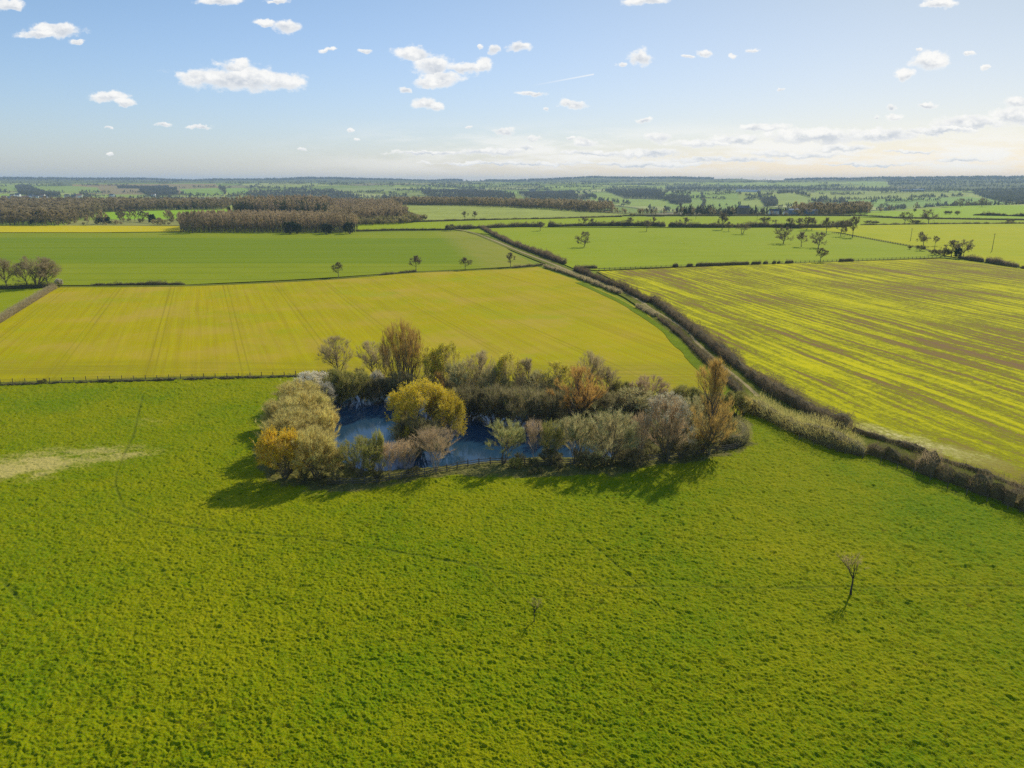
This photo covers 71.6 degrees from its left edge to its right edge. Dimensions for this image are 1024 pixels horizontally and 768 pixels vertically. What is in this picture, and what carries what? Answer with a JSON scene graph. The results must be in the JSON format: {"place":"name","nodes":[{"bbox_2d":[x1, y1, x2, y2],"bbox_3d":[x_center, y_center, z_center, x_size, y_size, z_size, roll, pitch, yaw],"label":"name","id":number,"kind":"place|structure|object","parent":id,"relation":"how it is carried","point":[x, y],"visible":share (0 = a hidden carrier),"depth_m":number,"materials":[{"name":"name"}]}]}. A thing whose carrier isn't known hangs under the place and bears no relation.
{"place":"outdoors","nodes":[
{"label":"outdoors","id":0,"kind":"place"},
{"bbox_2d":[0,288,42,312],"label":"paddock","id":1,"kind":"structure","parent":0,"point":[9,298],"depth_m":324.13,"materials":[{"name":"green plant"}]},
{"bbox_2d":[0,283,57,322],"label":"hedge","id":2,"kind":"object","parent":1,"relation":"on","point":[20,305],"visible":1,"depth_m":296.09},
{"bbox_2d":[0,226,183,231],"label":"rape field","id":3,"kind":"structure","parent":0,"point":[87,228],"depth_m":785.54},
{"bbox_2d":[62,219,179,225],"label":"rough field","id":4,"kind":"structure","parent":0,"point":[133,222],"depth_m":878.96,"materials":[{"name":"plant"}]},
{"bbox_2d":[1,375,289,383],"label":"verge","id":5,"kind":"structure","parent":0,"point":[121,379],"depth_m":185.84,"materials":[{"name":"green plant"}]},
{"bbox_2d":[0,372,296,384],"bbox_3d":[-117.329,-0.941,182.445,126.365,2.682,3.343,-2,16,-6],"label":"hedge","id":6,"kind":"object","parent":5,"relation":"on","point":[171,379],"visible":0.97,"depth_m":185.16,"materials":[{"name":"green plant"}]},
{"bbox_2d":[93,209,226,218],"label":"crop field","id":7,"kind":"structure","parent":0,"point":[156,214],"depth_m":1154.42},
{"bbox_2d":[0,231,533,285],"bbox_3d":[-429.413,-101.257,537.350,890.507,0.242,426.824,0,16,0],"label":"crop field","id":8,"kind":"structure","parent":0,"point":[124,258],"depth_m":506.70,"materials":[{"name":"plant"}]},
{"bbox_2d":[89,279,184,285],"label":"hedge","id":9,"kind":"object","parent":8,"relation":"on","point":[138,283],"visible":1,"depth_m":356.49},
{"bbox_2d":[59,266,531,286],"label":"verge","id":10,"kind":"structure","parent":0,"point":[278,281],"depth_m":365.57,"materials":[{"name":"green plant"}]},
{"bbox_2d":[0,267,721,395],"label":"crop field","id":11,"kind":"structure","parent":0,"point":[540,317],"depth_m":252.99,"materials":[{"name":"plant"}]},
{"bbox_2d":[329,391,613,470],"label":"pond water","id":12,"kind":"structure","parent":0,"point":[359,417],"depth_m":148.09,"materials":[{"name":"blue liquid"}]},
{"bbox_2d":[0,376,1023,767],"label":"pasture","id":13,"kind":"structure","parent":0,"point":[478,696],"depth_m":86.99,"materials":[{"name":"plant"}]},
{"bbox_2d":[258,394,302,421],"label":"willow shrub","id":14,"kind":"object","parent":13,"relation":"on","point":[269,408],"visible":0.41,"depth_m":147.55,"materials":[{"name":"green plant"}]},
{"bbox_2d":[252,424,309,478],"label":"willow shrub","id":15,"kind":"object","parent":13,"relation":"on","point":[269,444],"visible":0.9,"depth_m":120.78,"materials":[{"name":"yellow plant"}]},
{"bbox_2d":[253,402,332,451],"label":"willow shrub","id":16,"kind":"object","parent":13,"relation":"on","point":[290,417],"visible":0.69,"depth_m":133.41,"materials":[{"name":"grey plant"}]},
{"bbox_2d":[271,377,323,399],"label":"willow shrub","id":17,"kind":"object","parent":13,"relation":"on","point":[284,389],"visible":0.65,"depth_m":159.77,"materials":[{"name":"grey plant"}]},
{"bbox_2d":[278,387,339,425],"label":"willow shrub","id":18,"kind":"object","parent":13,"relation":"on","point":[322,400],"visible":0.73,"depth_m":145.99,"materials":[{"name":"grey plant"}]},
{"bbox_2d":[290,370,332,390],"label":"blackthorn","id":19,"kind":"object","parent":13,"relation":"on","point":[304,375],"visible":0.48,"depth_m":171.47,"materials":[{"name":"grey plant"}]},
{"bbox_2d":[285,422,343,479],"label":"willow shrub","id":20,"kind":"object","parent":13,"relation":"on","point":[318,440],"visible":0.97,"depth_m":121.42,"materials":[{"name":"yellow plant"}]},
{"bbox_2d":[308,405,341,437],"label":"willow shrub","id":21,"kind":"object","parent":13,"relation":"on","point":[334,418],"visible":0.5,"depth_m":138.66,"materials":[{"name":"yellow plant"}]},
{"bbox_2d":[315,440,345,475],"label":"willow shrub","id":22,"kind":"object","parent":13,"relation":"on","point":[335,463],"visible":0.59,"depth_m":123.29,"materials":[{"name":"green plant"}]},
{"bbox_2d":[320,366,356,406],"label":"shrub","id":23,"kind":"object","parent":13,"relation":"on","point":[337,380],"visible":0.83,"depth_m":166.75,"materials":[{"name":"green plant"}]},
{"bbox_2d":[340,368,373,401],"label":"shrub","id":24,"kind":"object","parent":13,"relation":"on","point":[357,383],"visible":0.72,"depth_m":169.84,"materials":[{"name":"green plant"}]},
{"bbox_2d":[331,433,384,477],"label":"willow tree","id":25,"kind":"object","parent":13,"relation":"on","point":[369,449],"visible":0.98,"depth_m":123.12,"materials":[{"name":"green plant"}]},
{"bbox_2d":[354,340,384,372],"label":"bare tree","id":26,"kind":"object","parent":13,"relation":"on","point":[370,350],"visible":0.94,"depth_m":182.31,"materials":[{"name":"grey plant"}]},
{"bbox_2d":[361,376,395,404],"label":"shrub","id":27,"kind":"object","parent":13,"relation":"on","point":[382,385],"visible":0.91,"depth_m":169.39,"materials":[{"name":"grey plant"}]},
{"bbox_2d":[370,428,386,470],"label":"willow tree","id":28,"kind":"object","parent":13,"relation":"on","point":[379,438],"visible":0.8,"depth_m":124.11,"materials":[{"name":"green plant"}]},
{"bbox_2d":[377,317,423,396],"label":"poplar tree","id":29,"kind":"object","parent":13,"relation":"on","point":[401,349],"visible":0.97,"depth_m":171.10,"materials":[{"name":"brown plant"}]},
{"bbox_2d":[384,369,419,398],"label":"shrub","id":30,"kind":"object","parent":13,"relation":"on","point":[396,380],"visible":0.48,"depth_m":168.13,"materials":[{"name":"green plant"}]},
{"bbox_2d":[392,437,420,472],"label":"birch thicket","id":31,"kind":"object","parent":13,"relation":"on","point":[402,449],"visible":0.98,"depth_m":124.63,"materials":[{"name":"brown plant"}]},
{"bbox_2d":[390,414,446,457],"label":"bramble bush","id":32,"kind":"object","parent":13,"relation":"on","point":[403,424],"visible":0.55,"depth_m":134.25,"materials":[{"name":"brown plant"}]},
{"bbox_2d":[384,375,454,447],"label":"willow tree","id":33,"kind":"object","parent":13,"relation":"on","point":[410,405],"visible":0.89,"depth_m":136.71,"materials":[{"name":"yellow plant"}]},
{"bbox_2d":[412,345,444,383],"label":"leafing tree","id":34,"kind":"object","parent":13,"relation":"on","point":[426,356],"visible":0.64,"depth_m":170.17,"materials":[{"name":"green plant"}]},
{"bbox_2d":[409,426,460,470],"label":"birch thicket","id":35,"kind":"object","parent":13,"relation":"on","point":[429,440],"visible":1,"depth_m":126.16,"materials":[{"name":"brown plant"}]},
{"bbox_2d":[423,388,466,445],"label":"willow tree","id":36,"kind":"object","parent":13,"relation":"on","point":[459,415],"visible":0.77,"depth_m":139.28,"materials":[{"name":"yellow plant"}]},
{"bbox_2d":[431,341,461,391],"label":"leafing tree","id":37,"kind":"object","parent":13,"relation":"on","point":[444,352],"visible":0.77,"depth_m":169.05,"materials":[{"name":"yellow plant"}]},
{"bbox_2d":[444,357,482,392],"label":"willow tree","id":38,"kind":"object","parent":13,"relation":"on","point":[455,377],"visible":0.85,"depth_m":165.59,"materials":[{"name":"green plant"}]},
{"bbox_2d":[447,383,488,421],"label":"shrub","id":39,"kind":"object","parent":13,"relation":"on","point":[470,402],"visible":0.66,"depth_m":155.97,"materials":[{"name":"green plant"}]},
{"bbox_2d":[461,349,495,390],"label":"willow tree","id":40,"kind":"object","parent":13,"relation":"on","point":[481,359],"visible":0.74,"depth_m":166.03,"materials":[{"name":"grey plant"}]},
{"bbox_2d":[477,363,512,391],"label":"willow tree","id":41,"kind":"object","parent":13,"relation":"on","point":[492,378],"visible":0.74,"depth_m":162.21,"materials":[{"name":"green plant"}]},
{"bbox_2d":[476,381,519,423],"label":"shrub","id":42,"kind":"object","parent":13,"relation":"on","point":[492,401],"visible":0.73,"depth_m":153.34,"materials":[{"name":"green plant"}]},
{"bbox_2d":[267,367,741,485],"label":"undergrowth","id":43,"kind":"object","parent":13,"relation":"on","point":[305,476],"visible":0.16,"depth_m":134.84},
{"bbox_2d":[485,417,526,463],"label":"willow tree","id":44,"kind":"object","parent":13,"relation":"on","point":[519,432],"visible":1,"depth_m":128.91,"materials":[{"name":"green plant"}]},
{"bbox_2d":[493,349,522,387],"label":"leafing tree","id":45,"kind":"object","parent":13,"relation":"on","point":[503,363],"visible":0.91,"depth_m":162.59,"materials":[{"name":"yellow plant"}]},
{"bbox_2d":[496,383,546,427],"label":"shrub","id":46,"kind":"object","parent":13,"relation":"on","point":[516,401],"visible":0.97,"depth_m":151.03,"materials":[{"name":"green plant"}]},
{"bbox_2d":[512,357,539,389],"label":"bare tree","id":47,"kind":"object","parent":13,"relation":"on","point":[527,364],"visible":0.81,"depth_m":162.68,"materials":[{"name":"grey plant"}]},
{"bbox_2d":[523,416,545,458],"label":"birch thicket","id":48,"kind":"object","parent":13,"relation":"on","point":[529,427],"visible":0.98,"depth_m":130.49,"materials":[{"name":"brown plant"}]},
{"bbox_2d":[327,440,742,484],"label":"rail fence","id":49,"kind":"object","parent":13,"relation":"on","point":[490,462],"visible":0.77,"depth_m":129.37,"materials":[{"name":"brown wood"}]},
{"bbox_2d":[522,370,555,392],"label":"willow tree","id":50,"kind":"object","parent":13,"relation":"on","point":[531,380],"visible":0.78,"depth_m":161.54,"materials":[{"name":"green plant"}]},
{"bbox_2d":[531,385,570,427],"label":"shrub","id":51,"kind":"object","parent":13,"relation":"on","point":[553,406],"visible":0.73,"depth_m":151.12,"materials":[{"name":"green plant"}]},
{"bbox_2d":[536,418,569,452],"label":"willow tree","id":52,"kind":"object","parent":13,"relation":"on","point":[553,443],"visible":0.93,"depth_m":130.73,"materials":[{"name":"green plant"}]},
{"bbox_2d":[539,359,573,393],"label":"leafing tree","id":53,"kind":"object","parent":13,"relation":"on","point":[559,371],"visible":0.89,"depth_m":161.53,"materials":[{"name":"yellow plant"}]},
{"bbox_2d":[558,413,596,462],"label":"willow tree","id":54,"kind":"object","parent":13,"relation":"on","point":[573,430],"visible":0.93,"depth_m":128.84,"materials":[{"name":"green plant"}]},
{"bbox_2d":[545,364,610,416],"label":"rust orange tree","id":55,"kind":"object","parent":13,"relation":"on","point":[588,391],"visible":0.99,"depth_m":151.78,"materials":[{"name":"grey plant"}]},
{"bbox_2d":[577,350,605,385],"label":"bare tree","id":56,"kind":"object","parent":13,"relation":"on","point":[594,362],"visible":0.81,"depth_m":166.63,"materials":[{"name":"grey plant"}]},
{"bbox_2d":[594,364,619,392],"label":"bare tree","id":57,"kind":"object","parent":13,"relation":"on","point":[608,379],"visible":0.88,"depth_m":166.21,"materials":[{"name":"brown plant"}]},
{"bbox_2d":[580,405,639,464],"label":"willow tree","id":58,"kind":"object","parent":13,"relation":"on","point":[628,433],"visible":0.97,"depth_m":127.58,"materials":[{"name":"green plant"}]},
{"bbox_2d":[596,390,630,414],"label":"shrub","id":59,"kind":"object","parent":13,"relation":"on","point":[608,400],"visible":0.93,"depth_m":155.85,"materials":[{"name":"grey plant"}]},
{"bbox_2d":[613,446,645,467],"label":"bramble bush","id":60,"kind":"object","parent":13,"relation":"on","point":[634,455],"visible":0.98,"depth_m":128.73,"materials":[{"name":"green plant"}]},
{"bbox_2d":[615,383,654,414],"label":"willow tree","id":61,"kind":"object","parent":13,"relation":"on","point":[640,400],"visible":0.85,"depth_m":155.79,"materials":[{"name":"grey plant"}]},
{"bbox_2d":[630,410,653,461],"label":"birch thicket","id":62,"kind":"object","parent":13,"relation":"on","point":[642,418],"visible":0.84,"depth_m":129.04,"materials":[{"name":"brown plant"}]},
{"bbox_2d":[629,374,673,404],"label":"bare shrub","id":63,"kind":"object","parent":13,"relation":"on","point":[644,382],"visible":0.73,"depth_m":160.34,"materials":[{"name":"brown plant"}]},
{"bbox_2d":[638,389,697,461],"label":"bare tree","id":64,"kind":"object","parent":13,"relation":"on","point":[667,420],"visible":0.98,"depth_m":129.31,"materials":[{"name":"grey plant"}]},
{"bbox_2d":[663,433,699,458],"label":"bramble bush","id":65,"kind":"object","parent":13,"relation":"on","point":[685,445],"visible":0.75,"depth_m":131.78,"materials":[{"name":"green plant"}]},
{"bbox_2d":[669,383,704,406],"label":"shrub","id":66,"kind":"object","parent":13,"relation":"on","point":[690,392],"visible":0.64,"depth_m":160.28,"materials":[{"name":"green plant"}]},
{"bbox_2d":[682,394,708,428],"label":"willow tree","id":67,"kind":"object","parent":13,"relation":"on","point":[697,407],"visible":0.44,"depth_m":143.57,"materials":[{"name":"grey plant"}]},
{"bbox_2d":[688,356,742,454],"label":"slender tree","id":68,"kind":"object","parent":13,"relation":"on","point":[715,415],"visible":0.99,"depth_m":131.38,"materials":[{"name":"brown plant"}]},
{"bbox_2d":[719,389,749,412],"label":"shrub","id":69,"kind":"object","parent":13,"relation":"on","point":[729,393],"visible":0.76,"depth_m":157.50,"materials":[{"name":"green plant"}]},
{"bbox_2d":[717,413,753,448],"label":"bush","id":70,"kind":"object","parent":13,"relation":"on","point":[743,429],"visible":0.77,"depth_m":140.17,"materials":[{"name":"green plant"}]},
{"bbox_2d":[0,178,1023,435],"bbox_3d":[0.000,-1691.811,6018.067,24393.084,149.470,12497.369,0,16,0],"label":"ground","id":71,"kind":"structure","parent":0,"point":[186,188],"depth_m":3720.64,"materials":[{"name":"plant"}]},
{"bbox_2d":[16,256,62,283],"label":"bare tree","id":72,"kind":"object","parent":71,"relation":"on","point":[29,265],"visible":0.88,"depth_m":347.68,"materials":[{"name":"grey plant"}]},
{"bbox_2d":[232,196,333,212],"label":"conifer wood","id":73,"kind":"object","parent":71,"relation":"on","point":[239,207],"visible":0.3,"depth_m":1055.75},
{"bbox_2d":[176,197,409,232],"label":"poplar plantation","id":74,"kind":"object","parent":71,"relation":"on","point":[241,223],"depth_m":743.08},
{"bbox_2d":[315,335,353,371],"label":"bare tree","id":75,"kind":"object","parent":71,"relation":"on","point":[328,357],"visible":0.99,"depth_m":183.07,"materials":[{"name":"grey plant"}]},
{"bbox_2d":[0,195,1010,225],"label":"brown woodland","id":76,"kind":"object","parent":71,"relation":"on","point":[21,209],"depth_m":1223.04,"materials":[{"name":"plant"}]},
{"bbox_2d":[0,175,1023,224],"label":"hillside hedgerows","id":77,"kind":"object","parent":71,"relation":"on","point":[1007,194],"depth_m":3552.82,"materials":[{"name":"plant"}]},
{"bbox_2d":[622,213,1023,219],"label":"hedge","id":78,"kind":"object","parent":71,"relation":"on","point":[914,217],"visible":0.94,"depth_m":1078.52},
{"bbox_2d":[0,0,1023,180],"label":"sky","id":79,"kind":"structure","parent":0,"point":[469,90],"materials":[{"name":"blue"}]},
{"bbox_2d":[402,205,624,219],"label":"rough field","id":80,"kind":"structure","parent":0,"point":[442,212],"depth_m":1191.91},
{"bbox_2d":[73,204,991,224],"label":"scrub belt","id":81,"kind":"object","parent":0,"point":[378,219],"depth_m":876.63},
{"bbox_2d":[452,229,774,396],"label":"verge","id":82,"kind":"structure","parent":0,"point":[747,381],"depth_m":263.66,"materials":[{"name":"green plant"}]},
{"bbox_2d":[543,264,622,293],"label":"hedge","id":83,"kind":"object","parent":82,"relation":"on","point":[598,283],"visible":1,"depth_m":370.49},
{"bbox_2d":[573,264,650,301],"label":"hedge","id":84,"kind":"object","parent":82,"relation":"on","point":[626,288],"visible":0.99,"depth_m":346.05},
{"bbox_2d":[575,282,734,395],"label":"lush verge","id":85,"kind":"structure","parent":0,"point":[679,344],"depth_m":239.39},
{"bbox_2d":[574,272,759,395],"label":"track","id":86,"kind":"structure","parent":0,"point":[730,372],"depth_m":230.45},
{"bbox_2d":[358,216,1023,229],"bbox_3d":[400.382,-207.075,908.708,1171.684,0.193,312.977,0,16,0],"label":"pasture strip","id":87,"kind":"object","parent":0,"point":[666,220],"visible":0.62,"depth_m":924.05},
{"bbox_2d":[358,215,621,223],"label":"hedge","id":88,"kind":"object","parent":87,"relation":"on","point":[468,219],"visible":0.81,"depth_m":967.88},
{"bbox_2d":[444,220,539,229],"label":"hedge","id":89,"kind":"object","parent":87,"relation":"on","point":[513,224],"visible":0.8,"depth_m":801.15,"materials":[{"name":"green plant"}]},
{"bbox_2d":[548,219,665,226],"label":"hedge","id":90,"kind":"object","parent":87,"relation":"on","point":[626,223],"visible":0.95,"depth_m":825.08,"materials":[{"name":"green plant"}]},
{"bbox_2d":[668,219,848,227],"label":"hedge","id":91,"kind":"object","parent":87,"relation":"on","point":[752,225],"visible":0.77,"depth_m":807.30,"materials":[{"name":"green plant"}]},
{"bbox_2d":[861,220,1023,224],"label":"hedge","id":92,"kind":"object","parent":87,"relation":"on","point":[1005,222],"visible":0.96,"depth_m":868.60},
{"bbox_2d":[467,227,939,269],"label":"oak field","id":93,"kind":"structure","parent":0,"point":[622,248],"depth_m":569.27,"materials":[{"name":"plant"}]},
{"bbox_2d":[480,225,567,263],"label":"hedge","id":94,"kind":"object","parent":93,"relation":"on","point":[547,254],"visible":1,"depth_m":531.04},
{"bbox_2d":[597,258,1023,483],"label":"rape field","id":95,"kind":"structure","parent":0,"point":[929,352],"depth_m":239.83,"materials":[{"name":"plant"}]},
{"bbox_2d":[648,314,1017,507],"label":"verge","id":96,"kind":"structure","parent":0,"point":[787,407],"depth_m":163.06,"materials":[{"name":"green plant"}]},
{"bbox_2d":[657,315,746,393],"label":"hedge","id":97,"kind":"object","parent":96,"relation":"on","point":[735,385],"visible":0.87,"depth_m":211.94,"materials":[{"name":"brown plant"}]},
{"bbox_2d":[649,292,856,429],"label":"hedge","id":98,"kind":"object","parent":96,"relation":"on","point":[782,392],"visible":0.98,"depth_m":180.06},
{"bbox_2d":[746,391,869,455],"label":"hedge","id":99,"kind":"object","parent":96,"relation":"on","point":[817,433],"visible":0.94,"depth_m":142.63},
{"bbox_2d":[881,438,910,463],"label":"clipped bush","id":100,"kind":"object","parent":96,"relation":"on","point":[893,455],"visible":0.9,"depth_m":131.57,"materials":[{"name":"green plant"}]},
{"bbox_2d":[912,445,947,477],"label":"clipped bush","id":101,"kind":"object","parent":96,"relation":"on","point":[930,462],"visible":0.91,"depth_m":125.00,"materials":[{"name":"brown plant"}]},
{"bbox_2d":[934,454,962,482],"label":"clipped bush","id":102,"kind":"object","parent":96,"relation":"on","point":[945,472],"visible":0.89,"depth_m":122.72,"materials":[{"name":"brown plant"}]},
{"bbox_2d":[951,464,974,488],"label":"clipped bush","id":103,"kind":"object","parent":96,"relation":"on","point":[959,479],"visible":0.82,"depth_m":120.41,"materials":[{"name":"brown plant"}]},
{"bbox_2d":[965,469,999,495],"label":"clipped bush","id":104,"kind":"object","parent":96,"relation":"on","point":[979,483],"visible":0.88,"depth_m":117.37,"materials":[{"name":"brown plant"}]},
{"bbox_2d":[985,471,1011,502],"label":"clipped bush","id":105,"kind":"object","parent":96,"relation":"on","point":[997,490],"visible":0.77,"depth_m":115.28,"materials":[{"name":"brown plant"}]},
{"bbox_2d":[1001,475,1023,506],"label":"clipped bush","id":106,"kind":"object","parent":96,"relation":"on","point":[1012,496],"visible":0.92,"depth_m":113.31,"materials":[{"name":"brown plant"}]},
{"bbox_2d":[802,222,1023,266],"bbox_3d":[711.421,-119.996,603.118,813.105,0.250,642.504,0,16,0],"label":"crop field","id":107,"kind":"structure","parent":0,"point":[1008,243],"depth_m":684.47,"materials":[{"name":"plant"}]},
{"bbox_2d":[855,436,1017,489],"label":"verge","id":108,"kind":"structure","parent":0,"point":[868,440],"depth_m":137.08,"materials":[{"name":"green plant"}]},
{"bbox_2d":[851,421,931,454],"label":"hedge","id":109,"kind":"object","parent":108,"relation":"on","point":[911,446],"visible":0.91,"depth_m":140.83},
{"bbox_2d":[940,457,1023,488],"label":"hedge","id":110,"kind":"object","parent":108,"relation":"on","point":[974,468],"visible":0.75,"depth_m":126.66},
{"bbox_2d":[850,205,1023,218],"bbox_3d":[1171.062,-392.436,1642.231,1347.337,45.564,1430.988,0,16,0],"label":"crop field","id":111,"kind":"structure","parent":0,"point":[968,211],"depth_m":1231.92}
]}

